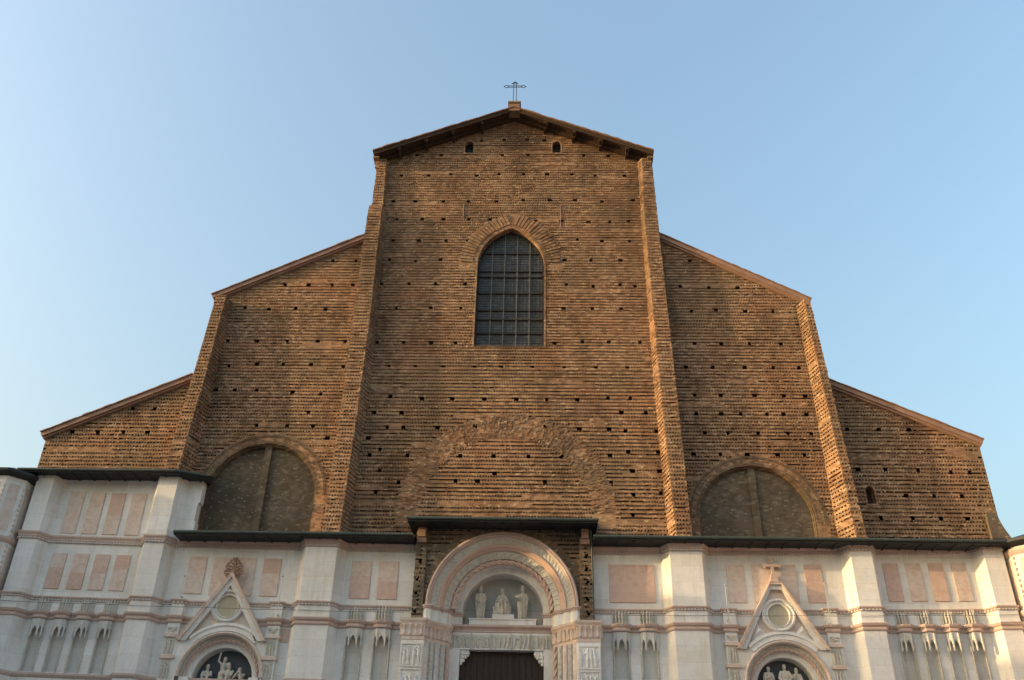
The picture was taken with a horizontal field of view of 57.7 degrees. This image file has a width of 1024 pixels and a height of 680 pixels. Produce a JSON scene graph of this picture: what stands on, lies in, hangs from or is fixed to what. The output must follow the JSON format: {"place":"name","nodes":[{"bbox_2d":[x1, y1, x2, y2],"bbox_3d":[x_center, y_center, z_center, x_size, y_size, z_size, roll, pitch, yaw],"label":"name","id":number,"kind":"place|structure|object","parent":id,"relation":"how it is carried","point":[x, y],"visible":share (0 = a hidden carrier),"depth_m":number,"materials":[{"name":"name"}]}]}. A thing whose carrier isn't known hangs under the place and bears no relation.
{"place":"outdoors","nodes":[
{"label":"outdoors","id":0,"kind":"place"},
{"bbox_2d":[2,600,1018,615],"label":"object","id":1,"kind":"object","parent":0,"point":[599,614],"visible":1,"depth_m":49.41,"materials":[{"name":"stone"}]},
{"bbox_2d":[0,101,1023,679],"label":"basilica","id":2,"kind":"structure","parent":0,"point":[560,377],"depth_m":54.83,"materials":[{"name":"brick"}]},
{"bbox_2d":[200,664,211,677],"bbox_3d":[-16.357,17.973,49.370,0.868,1.444,0.908,0,-31,2],"label":"statue","id":3,"kind":"object","parent":2,"relation":"on","point":[206,674],"visible":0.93,"depth_m":49.40,"materials":[{"name":"stone"}]},
{"bbox_2d":[217,652,227,678],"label":"statue","id":4,"kind":"object","parent":2,"relation":"on","point":[223,666],"visible":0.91,"depth_m":49.69,"materials":[{"name":"stone"}]},
{"bbox_2d":[219,662,233,678],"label":"statue","id":5,"kind":"object","parent":2,"relation":"on","point":[228,673],"visible":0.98,"depth_m":49.16,"materials":[{"name":"stone"}]},
{"bbox_2d":[232,667,244,678],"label":"statue","id":6,"kind":"object","parent":2,"relation":"on","point":[240,675],"visible":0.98,"depth_m":49.35,"materials":[{"name":"stone"}]},
{"bbox_2d":[276,575,283,618],"bbox_3d":[-12.619,14.032,50.647,0.140,2.360,0.470,0,-31,2],"label":"lightning rod","id":7,"kind":"object","parent":2,"relation":"attached to","point":[279,596],"visible":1,"depth_m":50.47,"materials":[{"name":"metal"}]},
{"bbox_2d":[463,140,474,154],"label":"attic window","id":8,"kind":"structure","parent":2,"relation":"in","point":[468,147],"depth_m":69.29,"materials":[{"name":"brick"}]},
{"bbox_2d":[475,585,486,617],"bbox_3d":[-1.763,14.775,52.316,0.663,2.020,0.560,0,-31,2],"label":"statue","id":9,"kind":"object","parent":2,"relation":"on","point":[480,602],"visible":0.96,"depth_m":52.21,"materials":[{"name":"stone"}]},
{"bbox_2d":[493,589,510,613],"bbox_3d":[-0.549,14.731,52.241,1.062,1.528,0.827,0,-31,2],"label":"statue","id":10,"kind":"object","parent":2,"relation":"on","point":[502,605],"visible":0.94,"depth_m":51.91,"materials":[{"name":"stone"}]},
{"bbox_2d":[472,227,545,346],"bbox_3d":[-0.108,-3.581,62.711,4.780,9.767,0.650,0,-31,2],"label":"window","id":11,"kind":"structure","parent":2,"relation":"in","point":[510,300],"depth_m":62.67,"materials":[{"name":"glass"}]},
{"bbox_2d":[504,82,525,100],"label":"iron cross","id":12,"kind":"object","parent":2,"relation":"on","point":[513,87],"visible":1,"depth_m":71.20,"materials":[{"name":"grey metal"}]},
{"bbox_2d":[515,585,528,618],"bbox_3d":[0.550,14.755,52.210,0.760,2.040,0.614,0,-31,2],"label":"statue","id":13,"kind":"object","parent":2,"relation":"on","point":[522,602],"visible":0.94,"depth_m":52.13,"materials":[{"name":"stone"}]},
{"bbox_2d":[550,140,562,154],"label":"attic window","id":14,"kind":"structure","parent":2,"relation":"in","point":[556,148],"depth_m":69.08,"materials":[{"name":"brick"}]},
{"bbox_2d":[724,584,728,622],"bbox_3d":[11.519,14.202,49.902,0.140,2.130,0.470,0,-31,2],"label":"lightning rod","id":15,"kind":"object","parent":2,"relation":"attached to","point":[726,602],"visible":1,"depth_m":49.76,"materials":[{"name":"metal"}]},
{"bbox_2d":[763,666,774,679],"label":"statue","id":16,"kind":"object","parent":2,"relation":"on","point":[767,675],"visible":1,"depth_m":48.85,"materials":[{"name":"stone"}]},
{"bbox_2d":[778,664,792,679],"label":"statue","id":17,"kind":"object","parent":2,"relation":"on","point":[784,674],"visible":1,"depth_m":48.70,"materials":[{"name":"stone"}]},
{"bbox_2d":[792,668,802,679],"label":"statue","id":18,"kind":"object","parent":2,"relation":"on","point":[796,675],"visible":1,"depth_m":48.78,"materials":[{"name":"stone"}]},
{"bbox_2d":[823,582,831,626],"bbox_3d":[16.867,14.203,49.759,0.140,2.360,0.470,0,-31,2],"label":"lightning rod","id":19,"kind":"object","parent":2,"relation":"attached to","point":[824,583],"visible":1,"depth_m":49.60,"materials":[{"name":"metal"}]},
{"bbox_2d":[864,484,878,504],"bbox_3d":[20.886,9.165,54.342,0.700,1.300,0.630,0,-31,2],"label":"slit window","id":20,"kind":"structure","parent":2,"relation":"in","point":[868,489],"depth_m":54.38,"materials":[{"name":"brick"}]},
{"bbox_2d":[0,0,1023,537],"label":"sky","id":21,"kind":"structure","parent":0,"point":[863,159],"materials":[{"name":"blue"}]}
]}

